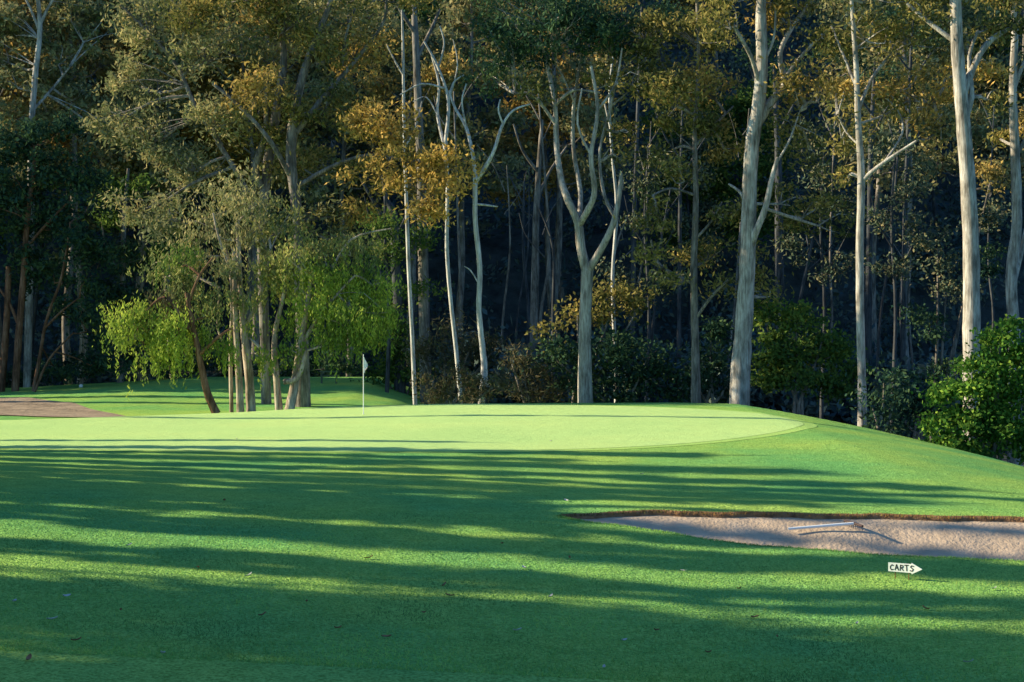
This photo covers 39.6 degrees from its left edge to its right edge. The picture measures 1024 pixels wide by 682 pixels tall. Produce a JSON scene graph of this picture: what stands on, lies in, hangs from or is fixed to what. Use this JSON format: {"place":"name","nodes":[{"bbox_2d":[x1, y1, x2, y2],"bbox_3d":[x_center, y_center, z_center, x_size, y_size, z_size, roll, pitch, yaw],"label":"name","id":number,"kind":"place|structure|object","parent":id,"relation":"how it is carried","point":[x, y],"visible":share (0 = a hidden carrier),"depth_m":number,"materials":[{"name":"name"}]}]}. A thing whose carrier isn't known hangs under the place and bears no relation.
{"place":"outdoors","nodes":[
{"label":"outdoors","id":0,"kind":"place"},
{"bbox_2d":[0,397,123,416],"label":"sand bunker","id":1,"kind":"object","parent":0,"point":[24,406],"depth_m":63.78},
{"bbox_2d":[0,377,1023,681],"bbox_3d":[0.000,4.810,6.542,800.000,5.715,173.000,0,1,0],"label":"lawn","id":2,"kind":"structure","parent":0,"point":[824,465],"depth_m":19.66,"materials":[{"name":"plant"}]},
{"bbox_2d":[0,0,81,180],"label":"forest tree","id":3,"kind":"object","parent":2,"relation":"on","point":[15,111],"visible":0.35,"depth_m":87.43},
{"bbox_2d":[0,108,109,390],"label":"shade tree","id":4,"kind":"object","parent":2,"relation":"on","point":[24,194],"visible":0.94,"depth_m":78.88,"materials":[{"name":"plant"}]},
{"bbox_2d":[0,0,134,387],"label":"eucalyptus tree","id":5,"kind":"object","parent":2,"relation":"on","point":[73,95],"visible":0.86,"depth_m":86.06,"materials":[{"name":"plant"}]},
{"bbox_2d":[0,166,139,391],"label":"shade tree","id":6,"kind":"object","parent":2,"relation":"on","point":[73,238],"visible":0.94,"depth_m":78.60,"materials":[{"name":"plant"}]},
{"bbox_2d":[0,0,156,384],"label":"forest tree","id":7,"kind":"object","parent":2,"relation":"on","point":[107,158],"visible":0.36,"depth_m":90.12,"materials":[{"name":"plant"}]},
{"bbox_2d":[66,168,204,382],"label":"shade tree","id":8,"kind":"object","parent":2,"relation":"on","point":[119,292],"visible":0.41,"depth_m":83.82,"materials":[{"name":"plant"}]},
{"bbox_2d":[87,234,245,412],"bbox_3d":[-14.389,-0.711,60.490,6.327,7.723,4.369,0,1,13],"label":"willow myrtle","id":9,"kind":"object","parent":2,"relation":"on","point":[166,330],"visible":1,"depth_m":59.95,"materials":[{"name":"plant"}]},
{"bbox_2d":[126,166,319,411],"bbox_3d":[-12.816,-2.172,62.164,8.501,10.683,5.339,0,1,0],"label":"paperbark tree","id":10,"kind":"object","parent":2,"relation":"on","point":[232,267],"visible":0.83,"depth_m":61.88,"materials":[{"name":"plant"}]},
{"bbox_2d":[159,0,330,376],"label":"forest tree","id":11,"kind":"object","parent":2,"relation":"on","point":[249,150],"visible":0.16,"depth_m":91.31,"materials":[{"name":"plant"}]},
{"bbox_2d":[78,0,500,406],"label":"eucalyptus tree","id":12,"kind":"object","parent":2,"relation":"on","point":[270,134],"visible":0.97,"depth_m":65.89,"materials":[{"name":"green plant"}]},
{"bbox_2d":[243,225,407,409],"bbox_3d":[-7.833,-0.965,61.086,6.734,8.199,5.148,0,1,18],"label":"willow myrtle","id":13,"kind":"object","parent":2,"relation":"on","point":[355,331],"visible":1,"depth_m":60.87,"materials":[{"name":"plant"}]},
{"bbox_2d":[319,371,337,382],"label":"bench","id":14,"kind":"object","parent":2,"relation":"on","point":[322,375],"visible":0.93,"depth_m":78.97,"materials":[{"name":"green wood"}]},
{"bbox_2d":[359,177,412,393],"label":"forest tree","id":15,"kind":"object","parent":2,"relation":"on","point":[400,386],"visible":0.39,"depth_m":79.75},
{"bbox_2d":[346,291,438,397],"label":"shrub","id":16,"kind":"object","parent":2,"relation":"on","point":[382,368],"visible":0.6,"depth_m":79.59,"materials":[{"name":"plant"}]},
{"bbox_2d":[0,404,802,450],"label":"putting green","id":17,"kind":"object","parent":2,"relation":"on","point":[452,427],"visible":1,"depth_m":45.43,"materials":[{"name":"plant"}]},
{"bbox_2d":[363,354,367,413],"bbox_3d":[-5.538,1.675,53.517,0.221,2.350,0.112,0,1,0],"label":"golf flag","id":18,"kind":"object","parent":17,"relation":"on","point":[365,364],"visible":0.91,"depth_m":53.50,"materials":[{"name":"paint"}]},
{"bbox_2d":[353,148,453,392],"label":"understory tree","id":19,"kind":"object","parent":2,"relation":"on","point":[393,246],"visible":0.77,"depth_m":76.89,"materials":[{"name":"plant"}]},
{"bbox_2d":[387,9,421,404],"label":"dead tree","id":20,"kind":"object","parent":2,"relation":"on","point":[412,341],"visible":0.69,"depth_m":68.89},
{"bbox_2d":[0,404,816,452],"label":"green collar","id":21,"kind":"object","parent":2,"relation":"on","point":[806,425],"visible":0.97,"depth_m":38.19,"materials":[{"name":"plant"}]},
{"bbox_2d":[393,0,443,403],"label":"forest tree","id":22,"kind":"object","parent":2,"relation":"on","point":[424,308],"visible":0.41,"depth_m":77.73,"materials":[{"name":"plant"}]},
{"bbox_2d":[393,308,511,403],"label":"shrub","id":23,"kind":"object","parent":2,"relation":"on","point":[490,344],"visible":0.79,"depth_m":75.87,"materials":[{"name":"plant"}]},
{"bbox_2d":[410,358,524,404],"bbox_3d":[-2.061,2.428,65.094,5.298,3.306,3.773,0,1,0],"label":"shrub","id":24,"kind":"object","parent":2,"relation":"on","point":[440,394],"visible":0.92,"depth_m":64.82,"materials":[{"name":"plant"}]},
{"bbox_2d":[448,84,529,403],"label":"dead tree","id":25,"kind":"object","parent":2,"relation":"on","point":[483,356],"visible":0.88,"depth_m":65.87,"materials":[{"name":"wood"}]},
{"bbox_2d":[0,493,1023,681],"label":"turf blades","id":26,"kind":"object","parent":2,"relation":"on","point":[738,675],"visible":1,"depth_m":15.58,"materials":[{"name":"plant"}]},
{"bbox_2d":[450,0,690,402],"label":"eucalyptus tree","id":27,"kind":"object","parent":2,"relation":"on","point":[600,26],"visible":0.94,"depth_m":65.88,"materials":[{"name":"plant"}]},
{"bbox_2d":[604,0,788,402],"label":"eucalyptus tree","id":28,"kind":"object","parent":2,"relation":"on","point":[707,126],"visible":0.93,"depth_m":64.85,"materials":[{"name":"plant"}]},
{"bbox_2d":[684,0,878,405],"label":"eucalyptus tree","id":29,"kind":"object","parent":2,"relation":"on","point":[739,391],"visible":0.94,"depth_m":62.78,"materials":[{"name":"plant"}]},
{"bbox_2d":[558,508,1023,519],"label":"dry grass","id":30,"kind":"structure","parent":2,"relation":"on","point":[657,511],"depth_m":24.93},
{"bbox_2d":[562,510,1023,522],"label":"bunker lip","id":31,"kind":"object","parent":2,"relation":"on","point":[871,516],"visible":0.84,"depth_m":24.96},
{"bbox_2d":[888,562,921,579],"bbox_3d":[5.260,3.114,19.013,0.451,0.309,0.025,0,1,29],"label":"arrow sign","id":32,"kind":"object","parent":2,"relation":"on","point":[911,568],"visible":0.95,"depth_m":19.02,"materials":[{"name":"paint"}]},
{"bbox_2d":[0,0,1023,465],"bbox_3d":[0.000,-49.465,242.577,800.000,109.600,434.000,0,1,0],"label":"forest floor","id":33,"kind":"structure","parent":0,"point":[496,246],"depth_m":121.32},
{"bbox_2d":[0,0,75,353],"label":"forest tree","id":34,"kind":"object","parent":33,"relation":"on","point":[5,147],"visible":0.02,"depth_m":99.28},
{"bbox_2d":[0,0,103,179],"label":"forest tree","id":35,"kind":"object","parent":33,"relation":"on","point":[3,91],"visible":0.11,"depth_m":93.84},
{"bbox_2d":[0,74,105,358],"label":"forest tree","id":36,"kind":"object","parent":33,"relation":"on","point":[35,303],"visible":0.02,"depth_m":100.06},
{"bbox_2d":[30,26,111,203],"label":"forest tree","id":37,"kind":"object","parent":33,"relation":"on","point":[103,46],"visible":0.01,"depth_m":127.17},
{"bbox_2d":[3,0,161,383],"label":"forest tree","id":38,"kind":"object","parent":33,"relation":"on","point":[82,349],"visible":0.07,"depth_m":97.28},
{"bbox_2d":[30,0,228,380],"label":"forest tree","id":39,"kind":"object","parent":33,"relation":"on","point":[184,129],"visible":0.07,"depth_m":97.28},
{"bbox_2d":[79,73,206,380],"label":"forest tree","id":40,"kind":"object","parent":33,"relation":"on","point":[90,221],"visible":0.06,"depth_m":101.90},
{"bbox_2d":[87,5,220,276],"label":"forest tree","id":41,"kind":"object","parent":33,"relation":"on","point":[106,69],"visible":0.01,"depth_m":116.26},
{"bbox_2d":[93,0,239,378],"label":"forest tree","id":42,"kind":"object","parent":33,"relation":"on","point":[162,61],"visible":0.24,"depth_m":91.96,"materials":[{"name":"plant"}]},
{"bbox_2d":[149,69,274,321],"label":"forest tree","id":43,"kind":"object","parent":33,"relation":"on","point":[206,286],"visible":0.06,"depth_m":115.62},
{"bbox_2d":[150,0,335,354],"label":"forest tree","id":44,"kind":"object","parent":33,"relation":"on","point":[243,166],"visible":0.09,"depth_m":99.83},
{"bbox_2d":[172,0,341,357],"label":"forest tree","id":45,"kind":"object","parent":33,"relation":"on","point":[193,88],"visible":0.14,"depth_m":95.37,"materials":[{"name":"plant"}]},
{"bbox_2d":[243,59,380,243],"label":"forest tree","id":46,"kind":"object","parent":33,"relation":"on","point":[321,129],"visible":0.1,"depth_m":104.39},
{"bbox_2d":[295,0,370,164],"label":"forest tree","id":47,"kind":"object","parent":33,"relation":"on","point":[332,145],"visible":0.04,"depth_m":134.09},
{"bbox_2d":[275,0,422,376],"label":"forest tree","id":48,"kind":"object","parent":33,"relation":"on","point":[322,180],"visible":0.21,"depth_m":92.58,"materials":[{"name":"plant"}]},
{"bbox_2d":[322,0,455,325],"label":"forest tree","id":49,"kind":"object","parent":33,"relation":"on","point":[357,64],"visible":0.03,"depth_m":115.55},
{"bbox_2d":[328,22,477,383],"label":"forest tree","id":50,"kind":"object","parent":33,"relation":"on","point":[363,146],"visible":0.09,"depth_m":106.68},
{"bbox_2d":[330,25,483,387],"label":"forest tree","id":51,"kind":"object","parent":33,"relation":"on","point":[448,70],"visible":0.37,"depth_m":92.22,"materials":[{"name":"plant"}]},
{"bbox_2d":[385,0,466,113],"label":"forest tree","id":52,"kind":"object","parent":33,"relation":"on","point":[408,16],"visible":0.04,"depth_m":132.56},
{"bbox_2d":[399,26,463,403],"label":"dead tree","id":53,"kind":"object","parent":33,"relation":"on","point":[444,138],"visible":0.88,"depth_m":67.89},
{"bbox_2d":[433,69,484,352],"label":"forest tree","id":54,"kind":"object","parent":33,"relation":"on","point":[459,260],"visible":0.46,"depth_m":86.02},
{"bbox_2d":[390,0,550,396],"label":"forest tree","id":55,"kind":"object","parent":33,"relation":"on","point":[458,17],"visible":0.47,"depth_m":97.76,"materials":[{"name":"plant"}]},
{"bbox_2d":[491,39,498,108],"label":"forest tree","id":56,"kind":"object","parent":33,"relation":"on","point":[495,100],"visible":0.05,"depth_m":146.23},
{"bbox_2d":[476,144,526,350],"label":"forest tree","id":57,"kind":"object","parent":33,"relation":"on","point":[506,286],"visible":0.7,"depth_m":83.97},
{"bbox_2d":[474,1,531,187],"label":"forest tree","id":58,"kind":"object","parent":33,"relation":"on","point":[523,131],"depth_m":132.49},
{"bbox_2d":[0,0,1023,448],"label":"forest undergrowth","id":59,"kind":"object","parent":33,"relation":"on","point":[834,408],"visible":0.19,"depth_m":115.67,"materials":[{"name":"plant"}]},
{"bbox_2d":[493,157,543,350],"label":"forest tree","id":60,"kind":"object","parent":33,"relation":"on","point":[526,288],"visible":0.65,"depth_m":89.40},
{"bbox_2d":[509,152,553,344],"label":"forest tree","id":61,"kind":"object","parent":33,"relation":"on","point":[527,248],"visible":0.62,"depth_m":87.90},
{"bbox_2d":[508,72,558,394],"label":"forest tree","id":62,"kind":"object","parent":33,"relation":"on","point":[548,259],"visible":0.6,"depth_m":83.83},
{"bbox_2d":[494,339,573,402],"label":"shrub","id":63,"kind":"object","parent":33,"relation":"on","point":[524,395],"visible":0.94,"depth_m":67.91,"materials":[{"name":"plant"}]},
{"bbox_2d":[513,119,567,402],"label":"forest tree","id":64,"kind":"object","parent":33,"relation":"on","point":[534,297],"visible":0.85,"depth_m":83.78,"materials":[{"name":"plant"}]},
{"bbox_2d":[467,32,618,339],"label":"forest tree","id":65,"kind":"object","parent":33,"relation":"on","point":[533,132],"visible":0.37,"depth_m":106.19,"materials":[{"name":"plant"}]},
{"bbox_2d":[519,186,570,402],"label":"forest tree","id":66,"kind":"object","parent":33,"relation":"on","point":[553,278],"visible":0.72,"depth_m":80.64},
{"bbox_2d":[464,0,646,343],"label":"forest tree","id":67,"kind":"object","parent":33,"relation":"on","point":[588,121],"visible":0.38,"depth_m":101.02,"materials":[{"name":"plant"}]},
{"bbox_2d":[501,0,632,302],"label":"forest tree","id":68,"kind":"object","parent":33,"relation":"on","point":[561,292],"visible":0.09,"depth_m":117.56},
{"bbox_2d":[524,272,663,402],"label":"shrub","id":69,"kind":"object","parent":33,"relation":"on","point":[636,302],"visible":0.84,"depth_m":68.95,"materials":[{"name":"plant"}]},
{"bbox_2d":[499,321,690,402],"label":"shrub","id":70,"kind":"object","parent":33,"relation":"on","point":[616,358],"visible":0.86,"depth_m":67.67,"materials":[{"name":"plant"}]},
{"bbox_2d":[604,57,622,402],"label":"dead tree","id":71,"kind":"object","parent":33,"relation":"on","point":[614,236],"visible":0.3,"depth_m":70.89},
{"bbox_2d":[598,190,647,385],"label":"forest tree","id":72,"kind":"object","parent":33,"relation":"on","point":[620,234],"visible":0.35,"depth_m":86.64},
{"bbox_2d":[578,146,691,402],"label":"understory tree","id":73,"kind":"object","parent":33,"relation":"on","point":[648,280],"visible":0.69,"depth_m":75.82,"materials":[{"name":"plant"}]},
{"bbox_2d":[586,0,688,364],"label":"forest tree","id":74,"kind":"object","parent":33,"relation":"on","point":[665,9],"visible":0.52,"depth_m":83.85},
{"bbox_2d":[632,101,680,296],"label":"forest tree","id":75,"kind":"object","parent":33,"relation":"on","point":[649,144],"visible":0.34,"depth_m":84.31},
{"bbox_2d":[619,0,729,213],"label":"forest tree","id":76,"kind":"object","parent":33,"relation":"on","point":[664,44],"visible":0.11,"depth_m":129.63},
{"bbox_2d":[648,166,701,402],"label":"forest tree","id":77,"kind":"object","parent":33,"relation":"on","point":[654,312],"visible":0.38,"depth_m":84.30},
{"bbox_2d":[655,110,704,395],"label":"forest tree","id":78,"kind":"object","parent":33,"relation":"on","point":[679,292],"visible":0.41,"depth_m":83.87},
{"bbox_2d":[627,104,735,345],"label":"forest tree","id":79,"kind":"object","parent":33,"relation":"on","point":[703,210],"visible":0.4,"depth_m":108.27,"materials":[{"name":"plant"}]},
{"bbox_2d":[628,61,766,249],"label":"forest tree","id":80,"kind":"object","parent":33,"relation":"on","point":[673,240],"visible":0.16,"depth_m":114.14,"materials":[{"name":"plant"}]},
{"bbox_2d":[661,0,738,118],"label":"forest tree","id":81,"kind":"object","parent":33,"relation":"on","point":[681,5],"visible":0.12,"depth_m":132.65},
{"bbox_2d":[653,315,763,402],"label":"shrub","id":82,"kind":"object","parent":33,"relation":"on","point":[718,332],"visible":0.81,"depth_m":67.81,"materials":[{"name":"plant"}]},
{"bbox_2d":[711,11,718,105],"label":"forest tree","id":83,"kind":"object","parent":33,"relation":"on","point":[715,64],"visible":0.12,"depth_m":143.94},
{"bbox_2d":[726,108,749,370],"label":"forest tree","id":84,"kind":"object","parent":33,"relation":"on","point":[734,307],"visible":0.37,"depth_m":86.86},
{"bbox_2d":[699,77,807,281],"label":"forest tree","id":85,"kind":"object","parent":33,"relation":"on","point":[742,104],"visible":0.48,"depth_m":114.34,"materials":[{"name":"plant"}]},
{"bbox_2d":[727,29,816,406],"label":"forest tree","id":86,"kind":"object","parent":33,"relation":"on","point":[779,258],"visible":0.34,"depth_m":83.74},
{"bbox_2d":[785,201,834,403],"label":"forest tree","id":87,"kind":"object","parent":33,"relation":"on","point":[805,272],"visible":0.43,"depth_m":82.68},
{"bbox_2d":[750,295,874,414],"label":"shrub","id":88,"kind":"object","parent":33,"relation":"on","point":[777,360],"visible":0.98,"depth_m":65.68,"materials":[{"name":"plant"}]},
{"bbox_2d":[770,113,878,418],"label":"understory tree","id":89,"kind":"object","parent":33,"relation":"on","point":[830,271],"visible":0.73,"depth_m":77.85,"materials":[{"name":"plant"}]},
{"bbox_2d":[803,0,861,193],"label":"forest tree","id":90,"kind":"object","parent":33,"relation":"on","point":[822,13],"visible":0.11,"depth_m":129.61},
{"bbox_2d":[818,66,867,419],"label":"forest tree","id":91,"kind":"object","parent":33,"relation":"on","point":[831,293],"visible":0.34,"depth_m":84.45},
{"bbox_2d":[791,45,928,421],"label":"forest tree","id":92,"kind":"object","parent":33,"relation":"on","point":[868,306],"visible":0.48,"depth_m":85.81,"materials":[{"name":"plant"}]},
{"bbox_2d":[807,0,931,354],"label":"forest tree","id":93,"kind":"object","parent":33,"relation":"on","point":[833,8],"visible":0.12,"depth_m":108.87,"materials":[{"name":"plant"}]},
{"bbox_2d":[792,0,980,427],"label":"eucalyptus tree","id":94,"kind":"object","parent":33,"relation":"on","point":[843,87],"visible":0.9,"depth_m":60.22,"materials":[{"name":"plant"}]},
{"bbox_2d":[842,352,930,436],"bbox_3d":[15.108,3.239,57.029,3.439,5.734,3.812,0,1,41],"label":"shrub","id":95,"kind":"object","parent":33,"relation":"on","point":[882,411],"visible":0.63,"depth_m":56.99,"materials":[{"name":"plant"}]},
{"bbox_2d":[869,97,920,408],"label":"forest tree","id":96,"kind":"object","parent":33,"relation":"on","point":[880,318],"visible":0.52,"depth_m":82.48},
{"bbox_2d":[836,119,959,430],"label":"understory tree","id":97,"kind":"object","parent":33,"relation":"on","point":[904,260],"visible":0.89,"depth_m":75.87,"materials":[{"name":"plant"}]},
{"bbox_2d":[880,225,917,370],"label":"forest tree","id":98,"kind":"object","parent":33,"relation":"on","point":[911,351],"visible":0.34,"depth_m":89.31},
{"bbox_2d":[814,0,999,369],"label":"forest tree","id":99,"kind":"object","parent":33,"relation":"on","point":[947,111],"visible":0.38,"depth_m":96.94,"materials":[{"name":"plant"}]},
{"bbox_2d":[865,5,949,410],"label":"forest tree","id":100,"kind":"object","parent":33,"relation":"on","point":[889,13],"visible":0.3,"depth_m":85.84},
{"bbox_2d":[867,368,959,439],"bbox_3d":[17.736,3.651,62.357,4.347,5.036,4.156,0,1,34],"label":"shrub","id":101,"kind":"object","parent":33,"relation":"on","point":[915,404],"visible":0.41,"depth_m":61.96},
{"bbox_2d":[891,15,979,282],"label":"forest tree","id":102,"kind":"object","parent":33,"relation":"on","point":[933,203],"visible":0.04,"depth_m":120.17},
{"bbox_2d":[875,0,1023,439],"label":"eucalyptus tree","id":103,"kind":"object","parent":33,"relation":"on","point":[963,84],"visible":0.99,"depth_m":57.79,"materials":[{"name":"plant"}]},
{"bbox_2d":[888,154,1011,442],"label":"tree","id":104,"kind":"object","parent":33,"relation":"on","point":[937,319],"visible":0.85,"depth_m":77.79,"materials":[{"name":"plant"}]},
{"bbox_2d":[899,0,1023,192],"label":"forest tree","id":105,"kind":"object","parent":33,"relation":"on","point":[982,115],"visible":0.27,"depth_m":102.37,"materials":[{"name":"plant"}]},
{"bbox_2d":[911,314,1023,464],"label":"shrub","id":106,"kind":"object","parent":33,"relation":"on","point":[990,424],"visible":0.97,"depth_m":48.73,"materials":[{"name":"plant"}]},
{"bbox_2d":[949,0,1023,181],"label":"forest tree","id":107,"kind":"object","parent":33,"relation":"on","point":[1005,45],"visible":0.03,"depth_m":131.87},
{"bbox_2d":[974,93,1007,400],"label":"forest tree","id":108,"kind":"object","parent":33,"relation":"on","point":[991,293],"visible":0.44,"depth_m":80.46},
{"bbox_2d":[963,15,1023,216],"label":"forest tree","id":109,"kind":"object","parent":33,"relation":"on","point":[1020,87],"visible":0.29,"depth_m":105.32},
{"bbox_2d":[968,0,1023,465],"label":"eucalyptus tree","id":110,"kind":"object","parent":33,"relation":"on","point":[1010,136],"visible":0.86,"depth_m":63.79,"materials":[{"name":"plant"}]},
{"bbox_2d":[1022,5,1023,106],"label":"forest tree","id":111,"kind":"object","parent":33,"relation":"on","point":[1023,45],"visible":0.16,"depth_m":145.51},
{"bbox_2d":[576,515,1023,560],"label":"bunker sand","id":112,"kind":"structure","parent":0,"point":[987,540],"depth_m":24.29,"materials":[{"name":"sand"}]},
{"bbox_2d":[788,520,863,530],"bbox_3d":[5.348,3.163,24.410,1.288,0.140,0.414,0,1,0],"label":"bunker rake","id":113,"kind":"object","parent":112,"relation":"on","point":[849,523],"visible":1,"depth_m":24.31,"materials":[{"name":"paint"}]}
]}

